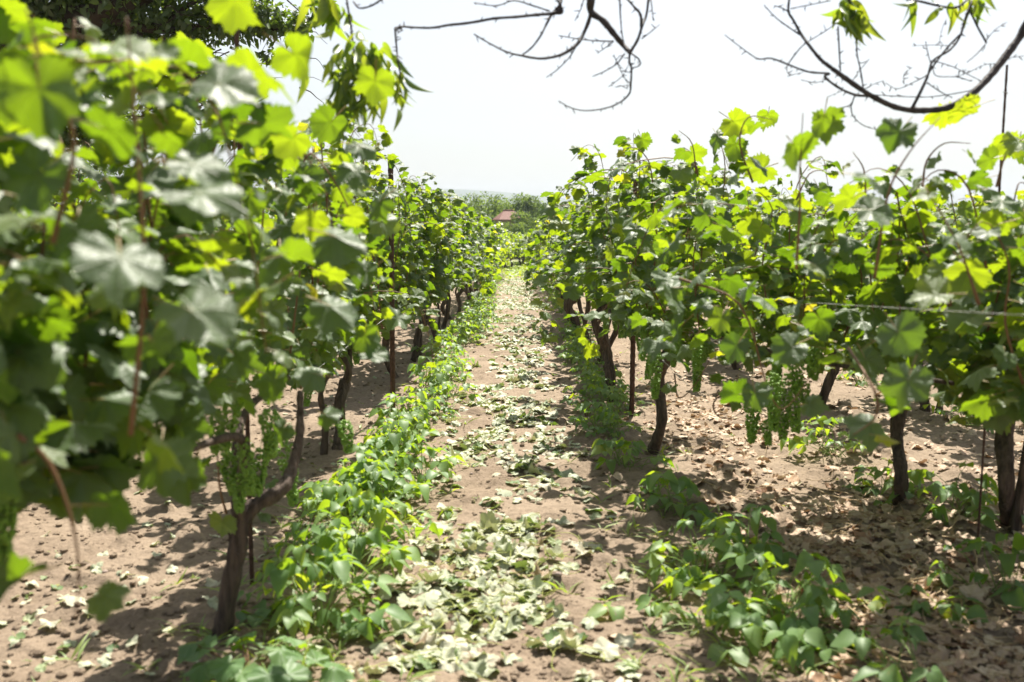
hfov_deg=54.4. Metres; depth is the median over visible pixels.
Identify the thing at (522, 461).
fallen leaf
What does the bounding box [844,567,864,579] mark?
fallen leaf
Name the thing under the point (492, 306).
bean plant
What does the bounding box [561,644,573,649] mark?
fallen leaf
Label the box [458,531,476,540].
fallen leaf
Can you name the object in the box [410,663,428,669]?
fallen leaf
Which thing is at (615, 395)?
bean plant
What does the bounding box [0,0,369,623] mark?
grapevine
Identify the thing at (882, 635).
fallen leaf
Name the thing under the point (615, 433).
bean plant
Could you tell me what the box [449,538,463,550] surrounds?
fallen leaf
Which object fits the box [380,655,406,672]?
fallen leaf
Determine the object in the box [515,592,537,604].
fallen leaf
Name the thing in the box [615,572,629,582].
fallen leaf
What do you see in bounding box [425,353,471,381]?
bean plant
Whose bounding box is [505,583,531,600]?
fallen leaf
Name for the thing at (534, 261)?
grapevine
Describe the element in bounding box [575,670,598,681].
fallen leaf
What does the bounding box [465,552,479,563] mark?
fallen leaf
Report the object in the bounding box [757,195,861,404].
grapevine
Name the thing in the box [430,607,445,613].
fallen leaf
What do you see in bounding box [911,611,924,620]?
fallen leaf
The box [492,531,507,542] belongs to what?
fallen leaf
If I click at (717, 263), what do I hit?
grapevine
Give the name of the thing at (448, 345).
bean plant
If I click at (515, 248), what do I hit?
grapevine
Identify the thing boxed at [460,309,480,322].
bean plant
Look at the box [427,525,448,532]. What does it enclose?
fallen leaf
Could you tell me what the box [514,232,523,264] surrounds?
grapevine
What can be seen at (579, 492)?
fallen leaf
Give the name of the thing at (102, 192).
grapevine
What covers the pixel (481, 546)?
fallen leaf
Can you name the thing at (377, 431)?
bean plant
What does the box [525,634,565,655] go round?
leaf
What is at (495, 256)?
grapevine
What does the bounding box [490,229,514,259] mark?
grapevine
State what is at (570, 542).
fallen leaf
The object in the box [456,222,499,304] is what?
grapevine
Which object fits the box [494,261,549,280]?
grass
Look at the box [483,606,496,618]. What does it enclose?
fallen leaf
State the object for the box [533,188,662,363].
grapevine
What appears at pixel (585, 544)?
fallen leaf
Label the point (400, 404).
bean plant
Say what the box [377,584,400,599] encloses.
fallen leaf
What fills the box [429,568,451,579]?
fallen leaf
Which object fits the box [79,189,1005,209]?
hills
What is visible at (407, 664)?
fallen leaf
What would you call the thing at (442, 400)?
bean plant
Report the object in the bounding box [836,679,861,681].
fallen leaf
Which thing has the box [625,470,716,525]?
bean plant
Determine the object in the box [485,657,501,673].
fallen leaf
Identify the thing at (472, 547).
fallen leaf
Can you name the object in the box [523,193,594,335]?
grapevine
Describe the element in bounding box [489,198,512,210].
tree
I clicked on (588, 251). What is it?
grapevine
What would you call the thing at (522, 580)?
fallen leaf
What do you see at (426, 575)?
fallen leaf
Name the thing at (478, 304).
bean plant
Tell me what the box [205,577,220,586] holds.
fallen leaf
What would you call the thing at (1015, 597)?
bean plant
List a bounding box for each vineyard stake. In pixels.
[232,28,253,584]
[388,161,395,411]
[629,179,637,415]
[976,65,1007,554]
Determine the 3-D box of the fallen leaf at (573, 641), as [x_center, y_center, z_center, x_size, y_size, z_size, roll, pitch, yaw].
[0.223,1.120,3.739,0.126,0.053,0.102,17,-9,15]
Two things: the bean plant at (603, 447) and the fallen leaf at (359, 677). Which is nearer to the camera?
the fallen leaf at (359, 677)
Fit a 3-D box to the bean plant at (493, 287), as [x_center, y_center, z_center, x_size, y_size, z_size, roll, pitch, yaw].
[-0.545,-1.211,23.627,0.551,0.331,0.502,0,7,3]
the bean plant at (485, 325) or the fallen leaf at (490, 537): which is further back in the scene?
the bean plant at (485, 325)
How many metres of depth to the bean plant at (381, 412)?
7.11 m
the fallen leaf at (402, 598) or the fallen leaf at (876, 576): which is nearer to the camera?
the fallen leaf at (402, 598)
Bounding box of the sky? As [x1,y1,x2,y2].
[61,0,1023,200]
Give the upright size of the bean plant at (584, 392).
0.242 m
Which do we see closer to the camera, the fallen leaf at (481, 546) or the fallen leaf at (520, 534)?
the fallen leaf at (481, 546)
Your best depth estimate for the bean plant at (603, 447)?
6.44 m
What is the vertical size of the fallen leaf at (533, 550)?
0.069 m
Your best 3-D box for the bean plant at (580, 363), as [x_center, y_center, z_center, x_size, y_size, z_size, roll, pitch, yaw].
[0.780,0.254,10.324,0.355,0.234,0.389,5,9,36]
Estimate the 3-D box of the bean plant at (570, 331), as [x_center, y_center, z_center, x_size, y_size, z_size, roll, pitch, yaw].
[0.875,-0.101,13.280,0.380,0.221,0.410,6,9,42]
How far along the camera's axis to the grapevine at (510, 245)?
42.87 m
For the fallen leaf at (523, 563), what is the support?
on the ground at (362, 398)
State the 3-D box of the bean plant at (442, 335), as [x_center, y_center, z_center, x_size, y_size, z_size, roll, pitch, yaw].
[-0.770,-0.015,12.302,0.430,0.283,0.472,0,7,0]
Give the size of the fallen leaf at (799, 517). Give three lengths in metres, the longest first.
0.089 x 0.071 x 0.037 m
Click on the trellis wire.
(905, 308)
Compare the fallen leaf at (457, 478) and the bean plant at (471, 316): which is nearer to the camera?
the fallen leaf at (457, 478)
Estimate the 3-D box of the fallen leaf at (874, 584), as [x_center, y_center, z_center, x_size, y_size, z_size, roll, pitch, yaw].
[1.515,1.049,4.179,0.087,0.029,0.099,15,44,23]
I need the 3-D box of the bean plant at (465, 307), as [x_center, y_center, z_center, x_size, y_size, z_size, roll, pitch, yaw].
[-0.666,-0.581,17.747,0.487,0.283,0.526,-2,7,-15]
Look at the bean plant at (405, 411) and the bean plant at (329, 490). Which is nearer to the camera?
the bean plant at (329, 490)
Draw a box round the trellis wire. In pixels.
[693,290,1019,314]
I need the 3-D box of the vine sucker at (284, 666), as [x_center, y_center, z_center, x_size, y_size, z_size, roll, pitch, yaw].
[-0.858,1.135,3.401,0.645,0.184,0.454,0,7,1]
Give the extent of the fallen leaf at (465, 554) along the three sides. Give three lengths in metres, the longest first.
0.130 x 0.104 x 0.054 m
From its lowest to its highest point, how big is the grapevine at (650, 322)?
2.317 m
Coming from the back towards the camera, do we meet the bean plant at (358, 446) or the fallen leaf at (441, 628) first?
the bean plant at (358, 446)
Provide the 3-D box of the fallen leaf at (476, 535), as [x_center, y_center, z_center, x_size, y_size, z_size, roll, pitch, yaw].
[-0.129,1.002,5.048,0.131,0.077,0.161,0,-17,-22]
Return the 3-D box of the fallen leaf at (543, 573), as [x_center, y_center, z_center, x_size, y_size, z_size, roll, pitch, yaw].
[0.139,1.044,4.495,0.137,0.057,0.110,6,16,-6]
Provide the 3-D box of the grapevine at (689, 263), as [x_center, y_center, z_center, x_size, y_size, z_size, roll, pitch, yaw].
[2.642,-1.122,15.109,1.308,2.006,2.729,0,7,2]
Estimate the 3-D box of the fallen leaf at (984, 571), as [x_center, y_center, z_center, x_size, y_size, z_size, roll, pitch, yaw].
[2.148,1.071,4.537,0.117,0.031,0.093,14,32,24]
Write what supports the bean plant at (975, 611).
on the ground at (362, 398)
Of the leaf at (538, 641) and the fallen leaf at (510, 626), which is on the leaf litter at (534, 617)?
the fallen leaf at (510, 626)
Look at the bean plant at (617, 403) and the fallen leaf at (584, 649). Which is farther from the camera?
the bean plant at (617, 403)
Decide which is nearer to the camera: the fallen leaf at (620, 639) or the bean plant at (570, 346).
the fallen leaf at (620, 639)
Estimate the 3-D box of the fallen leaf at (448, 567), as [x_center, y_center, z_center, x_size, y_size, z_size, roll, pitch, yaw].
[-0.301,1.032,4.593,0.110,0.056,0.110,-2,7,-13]
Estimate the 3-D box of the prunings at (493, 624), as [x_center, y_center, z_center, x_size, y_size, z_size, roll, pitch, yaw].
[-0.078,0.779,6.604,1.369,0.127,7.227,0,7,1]
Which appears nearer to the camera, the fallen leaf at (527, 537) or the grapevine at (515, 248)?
the fallen leaf at (527, 537)
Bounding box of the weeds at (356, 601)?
[42,333,893,681]
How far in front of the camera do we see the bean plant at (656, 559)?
4.29 m
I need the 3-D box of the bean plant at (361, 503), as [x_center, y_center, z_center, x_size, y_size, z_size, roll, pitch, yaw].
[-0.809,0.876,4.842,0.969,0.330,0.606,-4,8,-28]
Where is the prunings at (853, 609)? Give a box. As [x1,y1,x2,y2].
[700,477,1023,681]
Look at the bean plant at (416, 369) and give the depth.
9.44 m
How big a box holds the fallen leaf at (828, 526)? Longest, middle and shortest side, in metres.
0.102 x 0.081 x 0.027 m
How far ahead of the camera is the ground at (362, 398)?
5.33 m
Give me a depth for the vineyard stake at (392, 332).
8.14 m
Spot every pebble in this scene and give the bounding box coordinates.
[555,572,561,576]
[648,642,656,651]
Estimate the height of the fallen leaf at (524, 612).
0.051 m
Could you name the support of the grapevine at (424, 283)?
on the ground at (362, 398)
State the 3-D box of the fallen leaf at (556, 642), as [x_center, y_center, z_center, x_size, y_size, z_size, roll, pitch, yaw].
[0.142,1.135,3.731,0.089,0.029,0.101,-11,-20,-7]
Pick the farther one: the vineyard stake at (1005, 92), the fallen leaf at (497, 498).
the fallen leaf at (497, 498)
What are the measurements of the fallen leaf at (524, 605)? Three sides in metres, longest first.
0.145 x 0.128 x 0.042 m
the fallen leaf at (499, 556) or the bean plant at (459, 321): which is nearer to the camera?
the fallen leaf at (499, 556)
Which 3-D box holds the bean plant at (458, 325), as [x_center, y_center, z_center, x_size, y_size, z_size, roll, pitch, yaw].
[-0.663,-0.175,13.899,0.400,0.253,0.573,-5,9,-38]
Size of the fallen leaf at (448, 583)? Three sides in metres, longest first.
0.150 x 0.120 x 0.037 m
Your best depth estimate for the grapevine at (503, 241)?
34.55 m
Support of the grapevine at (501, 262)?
on the ground at (362, 398)
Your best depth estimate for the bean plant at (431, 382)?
8.98 m
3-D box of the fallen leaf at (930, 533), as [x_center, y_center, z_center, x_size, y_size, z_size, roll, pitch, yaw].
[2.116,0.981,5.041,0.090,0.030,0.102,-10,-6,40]
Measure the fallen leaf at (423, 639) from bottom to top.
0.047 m
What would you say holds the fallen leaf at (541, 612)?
on the ground at (362, 398)
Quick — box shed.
[492,210,525,258]
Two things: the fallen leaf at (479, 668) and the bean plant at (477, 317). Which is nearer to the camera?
the fallen leaf at (479, 668)
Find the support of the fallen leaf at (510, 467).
on the ground at (362, 398)
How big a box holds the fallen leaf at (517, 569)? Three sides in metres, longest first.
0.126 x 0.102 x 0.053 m
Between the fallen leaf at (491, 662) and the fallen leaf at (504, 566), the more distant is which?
the fallen leaf at (504, 566)
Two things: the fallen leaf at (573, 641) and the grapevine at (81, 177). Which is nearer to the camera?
the fallen leaf at (573, 641)
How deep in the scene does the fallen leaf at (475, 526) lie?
5.13 m
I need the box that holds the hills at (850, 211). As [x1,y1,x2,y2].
[265,202,980,218]
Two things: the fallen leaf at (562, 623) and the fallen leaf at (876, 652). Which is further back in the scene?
the fallen leaf at (562, 623)
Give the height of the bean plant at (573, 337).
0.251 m
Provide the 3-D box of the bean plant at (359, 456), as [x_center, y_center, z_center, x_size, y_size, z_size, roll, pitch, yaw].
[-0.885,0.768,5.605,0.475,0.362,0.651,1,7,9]
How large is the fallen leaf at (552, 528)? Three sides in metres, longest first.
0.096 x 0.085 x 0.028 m
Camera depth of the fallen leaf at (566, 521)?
5.24 m
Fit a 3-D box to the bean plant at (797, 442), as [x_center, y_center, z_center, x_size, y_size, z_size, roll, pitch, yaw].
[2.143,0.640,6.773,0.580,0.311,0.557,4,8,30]
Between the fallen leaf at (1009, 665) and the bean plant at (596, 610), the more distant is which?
the bean plant at (596, 610)
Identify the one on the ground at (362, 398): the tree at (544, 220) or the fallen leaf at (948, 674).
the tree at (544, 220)
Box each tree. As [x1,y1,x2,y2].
[0,0,336,210]
[295,0,1023,140]
[449,204,483,225]
[461,191,509,227]
[488,192,544,233]
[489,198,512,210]
[496,221,529,259]
[510,210,538,233]
[536,217,549,229]
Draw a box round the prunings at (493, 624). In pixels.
[332,376,648,681]
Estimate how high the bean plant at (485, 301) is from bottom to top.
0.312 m
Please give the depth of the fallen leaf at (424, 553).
4.81 m
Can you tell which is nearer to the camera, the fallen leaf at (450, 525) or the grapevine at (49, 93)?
the grapevine at (49, 93)
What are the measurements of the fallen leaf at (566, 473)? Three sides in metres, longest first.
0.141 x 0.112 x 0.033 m
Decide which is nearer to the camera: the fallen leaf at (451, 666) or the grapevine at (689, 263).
the fallen leaf at (451, 666)
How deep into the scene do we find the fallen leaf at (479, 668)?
3.50 m
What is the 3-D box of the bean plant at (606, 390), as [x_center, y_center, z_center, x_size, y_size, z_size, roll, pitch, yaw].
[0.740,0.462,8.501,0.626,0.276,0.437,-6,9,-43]
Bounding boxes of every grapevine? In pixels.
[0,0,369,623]
[0,37,410,640]
[8,139,103,316]
[36,180,167,312]
[52,139,148,210]
[64,185,169,263]
[125,198,239,314]
[196,122,442,454]
[357,175,464,378]
[380,171,454,361]
[404,193,493,340]
[410,207,501,329]
[440,215,497,318]
[455,210,501,312]
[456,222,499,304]
[468,226,504,298]
[473,224,504,290]
[480,222,504,286]
[489,223,510,267]
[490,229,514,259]
[494,222,506,262]
[500,228,513,261]
[502,232,524,266]
[504,231,525,267]
[506,232,521,266]
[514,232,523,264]
[521,160,702,400]
[522,204,583,320]
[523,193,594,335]
[524,211,569,300]
[527,219,541,257]
[530,106,1023,454]
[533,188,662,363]
[533,233,561,298]
[567,213,595,343]
[590,215,618,372]
[619,93,1023,504]
[683,233,719,291]
[686,174,834,369]
[699,212,769,304]
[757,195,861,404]
[836,191,1006,413]
[847,202,975,244]
[894,175,1023,533]
[899,198,972,225]
[937,200,979,225]
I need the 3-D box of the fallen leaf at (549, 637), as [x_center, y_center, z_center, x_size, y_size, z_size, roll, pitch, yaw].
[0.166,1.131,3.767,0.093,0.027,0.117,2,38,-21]
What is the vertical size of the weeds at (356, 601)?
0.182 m
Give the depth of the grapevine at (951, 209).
14.29 m
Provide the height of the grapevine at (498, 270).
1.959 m
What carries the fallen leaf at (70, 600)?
on the ground at (362, 398)
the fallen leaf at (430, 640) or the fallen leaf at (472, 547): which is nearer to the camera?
the fallen leaf at (430, 640)
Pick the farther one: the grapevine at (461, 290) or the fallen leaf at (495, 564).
the grapevine at (461, 290)
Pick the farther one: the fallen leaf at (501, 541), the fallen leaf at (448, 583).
the fallen leaf at (501, 541)
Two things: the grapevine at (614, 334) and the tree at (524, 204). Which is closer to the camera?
the grapevine at (614, 334)
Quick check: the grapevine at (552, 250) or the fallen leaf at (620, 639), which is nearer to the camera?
the fallen leaf at (620, 639)
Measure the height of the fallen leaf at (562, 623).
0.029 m
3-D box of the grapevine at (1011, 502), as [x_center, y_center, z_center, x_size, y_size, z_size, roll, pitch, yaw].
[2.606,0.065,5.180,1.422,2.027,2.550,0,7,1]
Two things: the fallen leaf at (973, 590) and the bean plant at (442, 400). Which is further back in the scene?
the bean plant at (442, 400)
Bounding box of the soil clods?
[0,326,1023,681]
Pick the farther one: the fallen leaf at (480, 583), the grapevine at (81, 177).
the grapevine at (81, 177)
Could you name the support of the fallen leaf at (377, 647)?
on the ground at (362, 398)
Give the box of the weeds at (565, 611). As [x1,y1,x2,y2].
[25,369,1023,681]
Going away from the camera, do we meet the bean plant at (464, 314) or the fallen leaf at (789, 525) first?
the fallen leaf at (789, 525)
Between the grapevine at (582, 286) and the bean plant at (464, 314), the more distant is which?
the bean plant at (464, 314)
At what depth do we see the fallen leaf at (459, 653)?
3.61 m
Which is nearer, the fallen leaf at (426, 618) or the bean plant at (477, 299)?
the fallen leaf at (426, 618)
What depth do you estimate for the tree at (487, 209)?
86.55 m
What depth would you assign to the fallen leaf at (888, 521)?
5.23 m
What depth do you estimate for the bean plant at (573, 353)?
10.68 m
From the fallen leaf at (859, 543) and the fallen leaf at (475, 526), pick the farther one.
the fallen leaf at (475, 526)
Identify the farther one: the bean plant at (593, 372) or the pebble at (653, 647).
the bean plant at (593, 372)
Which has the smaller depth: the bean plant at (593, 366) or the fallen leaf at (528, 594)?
the fallen leaf at (528, 594)
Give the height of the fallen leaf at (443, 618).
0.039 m
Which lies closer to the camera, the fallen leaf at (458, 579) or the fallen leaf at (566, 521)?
the fallen leaf at (458, 579)
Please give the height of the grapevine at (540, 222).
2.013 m
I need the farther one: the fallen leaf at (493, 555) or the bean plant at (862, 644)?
the fallen leaf at (493, 555)
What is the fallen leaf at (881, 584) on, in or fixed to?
on the leaf litter at (971, 654)
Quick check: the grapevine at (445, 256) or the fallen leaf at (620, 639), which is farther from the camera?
the grapevine at (445, 256)
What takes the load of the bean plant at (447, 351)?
on the ground at (362, 398)
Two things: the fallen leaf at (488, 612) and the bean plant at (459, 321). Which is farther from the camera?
the bean plant at (459, 321)
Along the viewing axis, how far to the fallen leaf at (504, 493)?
5.85 m
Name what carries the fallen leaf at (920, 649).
on the leaf litter at (971, 654)
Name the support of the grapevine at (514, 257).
on the ground at (362, 398)
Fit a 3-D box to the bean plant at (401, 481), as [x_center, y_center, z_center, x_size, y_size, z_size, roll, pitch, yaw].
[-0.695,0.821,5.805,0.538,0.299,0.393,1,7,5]
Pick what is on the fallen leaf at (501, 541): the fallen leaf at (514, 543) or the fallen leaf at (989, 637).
the fallen leaf at (514, 543)
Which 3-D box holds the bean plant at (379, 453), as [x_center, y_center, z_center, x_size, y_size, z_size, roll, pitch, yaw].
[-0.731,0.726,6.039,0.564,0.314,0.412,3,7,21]
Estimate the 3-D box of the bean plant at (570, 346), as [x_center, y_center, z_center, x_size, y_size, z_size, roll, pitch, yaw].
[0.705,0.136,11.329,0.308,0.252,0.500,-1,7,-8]
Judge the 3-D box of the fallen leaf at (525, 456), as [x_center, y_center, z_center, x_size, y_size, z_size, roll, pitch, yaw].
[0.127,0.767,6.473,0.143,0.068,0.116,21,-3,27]
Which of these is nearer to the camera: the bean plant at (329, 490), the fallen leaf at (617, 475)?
the bean plant at (329, 490)
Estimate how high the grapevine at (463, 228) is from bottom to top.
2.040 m
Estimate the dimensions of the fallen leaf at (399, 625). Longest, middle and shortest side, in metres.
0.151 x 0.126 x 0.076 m
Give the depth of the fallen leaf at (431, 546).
4.92 m
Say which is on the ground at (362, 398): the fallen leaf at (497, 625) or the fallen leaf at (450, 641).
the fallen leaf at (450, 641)
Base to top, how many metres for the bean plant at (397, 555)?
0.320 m
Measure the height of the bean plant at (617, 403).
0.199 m
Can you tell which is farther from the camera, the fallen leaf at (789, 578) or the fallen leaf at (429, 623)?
the fallen leaf at (789, 578)
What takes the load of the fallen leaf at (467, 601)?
on the ground at (362, 398)
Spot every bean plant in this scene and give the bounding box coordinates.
[235,543,412,661]
[261,488,442,569]
[262,467,387,522]
[275,508,368,572]
[289,516,421,630]
[298,461,454,525]
[301,449,405,507]
[312,461,418,517]
[315,457,420,506]
[348,432,425,476]
[357,437,422,495]
[361,428,429,451]
[363,412,454,471]
[363,423,425,462]
[363,460,430,506]
[367,400,428,452]
[376,391,440,429]
[378,394,420,419]
[382,435,465,490]
[390,400,437,432]
[404,377,453,401]
[407,353,453,395]
[410,334,468,358]
[412,389,458,418]
[423,360,483,401]
[424,342,474,365]
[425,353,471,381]
[425,361,462,376]
[428,334,460,351]
[435,321,479,346]
[437,329,465,351]
[438,355,471,374]
[443,321,485,341]
[445,320,483,339]
[452,304,489,318]
[453,316,472,326]
[455,320,481,334]
[456,307,487,323]
[460,301,486,310]
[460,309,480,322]
[461,296,490,311]
[463,294,489,307]
[463,301,491,315]
[463,311,491,324]
[470,313,493,329]
[471,296,490,309]
[475,318,499,335]
[478,284,500,295]
[480,300,496,315]
[482,307,502,322]
[541,297,563,307]
[546,323,572,339]
[554,315,566,322]
[555,337,590,359]
[558,348,599,370]
[559,377,628,406]
[560,343,589,362]
[562,374,603,398]
[563,326,591,341]
[564,338,595,357]
[566,326,592,337]
[568,401,634,433]
[569,355,598,374]
[570,332,595,342]
[576,359,616,380]
[576,365,623,388]
[576,403,630,427]
[579,349,612,363]
[581,366,621,378]
[585,412,642,438]
[586,587,697,628]
[588,396,637,419]
[590,378,636,401]
[590,437,674,474]
[601,388,644,415]
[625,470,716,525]
[635,517,776,626]
[663,504,820,595]
[695,551,927,666]
[696,576,864,672]
[780,415,865,457]
[814,616,947,681]
[836,370,881,386]
[846,459,932,505]
[880,461,1023,530]
[891,584,988,627]
[923,403,993,433]
[927,532,1023,613]
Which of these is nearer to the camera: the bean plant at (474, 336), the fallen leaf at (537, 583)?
the fallen leaf at (537, 583)
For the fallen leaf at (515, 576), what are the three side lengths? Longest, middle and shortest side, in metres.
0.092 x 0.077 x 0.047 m
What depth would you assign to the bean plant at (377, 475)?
5.39 m
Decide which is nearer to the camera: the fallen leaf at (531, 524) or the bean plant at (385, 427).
the fallen leaf at (531, 524)
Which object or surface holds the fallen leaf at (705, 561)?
on the ground at (362, 398)
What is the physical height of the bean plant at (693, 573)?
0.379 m
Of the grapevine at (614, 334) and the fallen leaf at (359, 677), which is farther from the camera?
the grapevine at (614, 334)
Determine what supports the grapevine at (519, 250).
on the ground at (362, 398)
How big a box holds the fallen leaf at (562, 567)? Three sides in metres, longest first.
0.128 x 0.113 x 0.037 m
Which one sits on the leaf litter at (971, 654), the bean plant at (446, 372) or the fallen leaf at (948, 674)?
the fallen leaf at (948, 674)
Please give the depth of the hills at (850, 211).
1087.68 m
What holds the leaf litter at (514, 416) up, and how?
on the ground at (362, 398)
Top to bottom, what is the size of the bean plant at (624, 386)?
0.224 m
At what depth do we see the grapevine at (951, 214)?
11.37 m
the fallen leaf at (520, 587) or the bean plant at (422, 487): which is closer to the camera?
the fallen leaf at (520, 587)
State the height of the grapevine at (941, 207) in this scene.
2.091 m
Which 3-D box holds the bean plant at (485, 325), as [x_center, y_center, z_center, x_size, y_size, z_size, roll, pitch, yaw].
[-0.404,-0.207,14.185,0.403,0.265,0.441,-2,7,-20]
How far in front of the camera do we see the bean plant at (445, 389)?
8.68 m
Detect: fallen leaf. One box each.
[38,618,61,629]
[56,596,86,605]
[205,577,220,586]
[335,617,360,638]
[352,667,372,681]
[369,640,388,653]
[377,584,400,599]
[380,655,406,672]
[389,656,406,668]
[390,608,421,637]
[391,654,413,670]
[393,570,414,584]
[397,592,422,606]
[403,631,427,643]
[410,628,435,649]
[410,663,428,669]
[415,592,439,608]
[416,654,437,669]
[417,570,442,582]
[417,616,434,634]
[419,616,441,627]
[419,628,440,638]
[421,571,445,581]
[422,549,436,556]
[425,540,442,549]
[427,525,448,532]
[428,612,448,622]
[428,650,461,662]
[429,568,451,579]
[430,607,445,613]
[434,521,452,534]
[435,559,458,571]
[435,627,445,634]
[436,581,461,587]
[438,658,459,673]
[439,590,460,606]
[439,634,467,651]
[443,592,467,608]
[447,573,468,582]
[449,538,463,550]
[452,473,461,481]
[452,540,476,551]
[456,650,470,661]
[457,599,488,613]
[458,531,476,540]
[459,615,480,631]
[460,659,487,681]
[462,548,478,556]
[463,538,487,554]
[464,575,487,591]
[464,597,486,605]
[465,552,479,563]
[469,565,479,572]
[470,524,482,534]
[470,653,498,660]
[474,532,486,539]
[475,608,495,617]
[476,577,498,591]
[479,510,500,533]
[479,533,508,541]
[479,560,498,565]
[480,496,503,502]
[481,593,500,604]
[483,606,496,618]
[485,520,499,532]
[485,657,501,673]
[487,541,512,556]
[488,622,502,632]
[490,553,499,561]
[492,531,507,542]
[493,534,507,547]
[493,552,516,562]
[493,579,507,587]
[493,601,519,621]
[494,570,514,577]
[496,540,518,551]
[496,558,517,570]
[497,490,512,496]
[500,619,519,634]
[501,598,512,605]
[503,556,527,568]
[504,466,519,470]
[505,479,519,483]
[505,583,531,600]
[510,542,530,558]
[512,530,529,536]
[512,566,523,575]
[512,574,524,578]
[512,580,526,589]
[513,602,536,608]
[514,528,535,531]
[514,607,530,615]
[515,578,529,582]
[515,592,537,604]
[516,457,531,463]
[519,521,540,529]
[519,533,532,542]
[519,546,539,559]
[522,512,540,518]
[523,450,539,463]
[523,574,547,595]
[524,592,536,600]
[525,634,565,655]
[527,517,537,523]
[527,537,543,549]
[528,561,549,577]
[529,560,548,570]
[538,609,553,622]
[539,639,559,647]
[540,577,553,597]
[543,526,556,534]
[544,626,565,651]
[545,543,569,557]
[550,467,562,477]
[553,562,572,571]
[554,620,572,629]
[558,629,580,649]
[561,468,576,479]
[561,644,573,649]
[563,519,574,524]
[564,539,576,547]
[573,486,590,496]
[574,535,594,548]
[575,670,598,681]
[577,645,599,653]
[593,636,619,660]
[610,471,622,480]
[614,633,635,647]
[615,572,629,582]
[697,557,713,565]
[780,573,798,584]
[783,523,793,527]
[785,517,795,523]
[791,511,804,521]
[816,532,832,540]
[817,518,831,528]
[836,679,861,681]
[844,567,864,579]
[845,539,861,548]
[846,582,858,593]
[855,578,867,589]
[864,571,884,580]
[865,582,883,594]
[871,648,889,660]
[876,519,894,528]
[876,581,888,592]
[879,631,905,639]
[880,488,891,492]
[903,640,924,653]
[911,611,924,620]
[922,532,938,536]
[939,540,955,552]
[943,670,956,676]
[958,583,983,603]
[976,568,990,577]
[980,586,992,598]
[984,634,999,644]
[1002,608,1022,612]
[1003,663,1019,670]
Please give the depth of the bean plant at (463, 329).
12.63 m
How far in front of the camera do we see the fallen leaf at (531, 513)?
5.42 m
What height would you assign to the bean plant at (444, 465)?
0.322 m
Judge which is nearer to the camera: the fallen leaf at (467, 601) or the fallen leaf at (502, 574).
the fallen leaf at (467, 601)
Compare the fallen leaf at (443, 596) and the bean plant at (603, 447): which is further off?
the bean plant at (603, 447)
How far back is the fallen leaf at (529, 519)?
5.23 m
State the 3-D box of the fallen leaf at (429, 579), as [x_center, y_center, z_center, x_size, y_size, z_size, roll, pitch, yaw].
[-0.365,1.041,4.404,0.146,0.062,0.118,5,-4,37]
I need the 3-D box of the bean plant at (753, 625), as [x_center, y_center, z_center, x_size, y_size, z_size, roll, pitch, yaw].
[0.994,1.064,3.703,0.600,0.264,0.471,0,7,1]
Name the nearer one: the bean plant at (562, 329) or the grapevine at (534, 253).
the bean plant at (562, 329)
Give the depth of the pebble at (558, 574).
4.42 m
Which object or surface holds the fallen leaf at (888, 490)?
on the ground at (362, 398)
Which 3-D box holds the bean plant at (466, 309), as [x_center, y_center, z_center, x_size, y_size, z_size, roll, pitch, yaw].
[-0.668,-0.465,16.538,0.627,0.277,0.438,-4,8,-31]
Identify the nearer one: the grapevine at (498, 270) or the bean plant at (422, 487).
the bean plant at (422, 487)
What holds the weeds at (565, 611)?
on the ground at (362, 398)
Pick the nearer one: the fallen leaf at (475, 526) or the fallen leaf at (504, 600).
the fallen leaf at (504, 600)
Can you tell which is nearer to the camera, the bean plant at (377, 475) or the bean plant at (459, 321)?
the bean plant at (377, 475)
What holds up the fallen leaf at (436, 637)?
on the ground at (362, 398)
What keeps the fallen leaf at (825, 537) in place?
on the ground at (362, 398)
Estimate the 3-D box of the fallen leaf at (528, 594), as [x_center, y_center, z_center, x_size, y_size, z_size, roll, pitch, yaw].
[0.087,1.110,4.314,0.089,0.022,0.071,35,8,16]
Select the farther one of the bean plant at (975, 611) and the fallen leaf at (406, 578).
the fallen leaf at (406, 578)
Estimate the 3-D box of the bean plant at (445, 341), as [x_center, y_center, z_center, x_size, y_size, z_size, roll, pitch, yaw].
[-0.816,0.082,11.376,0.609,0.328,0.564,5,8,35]
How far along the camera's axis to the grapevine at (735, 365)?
10.20 m
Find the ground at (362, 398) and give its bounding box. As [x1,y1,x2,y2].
[0,258,1023,681]
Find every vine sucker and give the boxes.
[177,631,354,681]
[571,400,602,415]
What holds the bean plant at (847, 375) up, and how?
on the ground at (362, 398)
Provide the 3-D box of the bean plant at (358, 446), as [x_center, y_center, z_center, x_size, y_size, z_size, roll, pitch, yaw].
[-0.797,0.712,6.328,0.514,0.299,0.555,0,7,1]
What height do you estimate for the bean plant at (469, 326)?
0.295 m
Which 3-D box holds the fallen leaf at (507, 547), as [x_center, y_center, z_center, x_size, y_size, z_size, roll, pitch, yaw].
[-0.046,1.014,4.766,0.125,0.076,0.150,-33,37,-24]
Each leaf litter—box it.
[0,330,631,681]
[344,436,641,681]
[406,278,616,536]
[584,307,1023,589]
[622,394,1023,681]
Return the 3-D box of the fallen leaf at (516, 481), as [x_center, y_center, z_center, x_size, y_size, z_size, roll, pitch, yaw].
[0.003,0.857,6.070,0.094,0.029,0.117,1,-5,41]

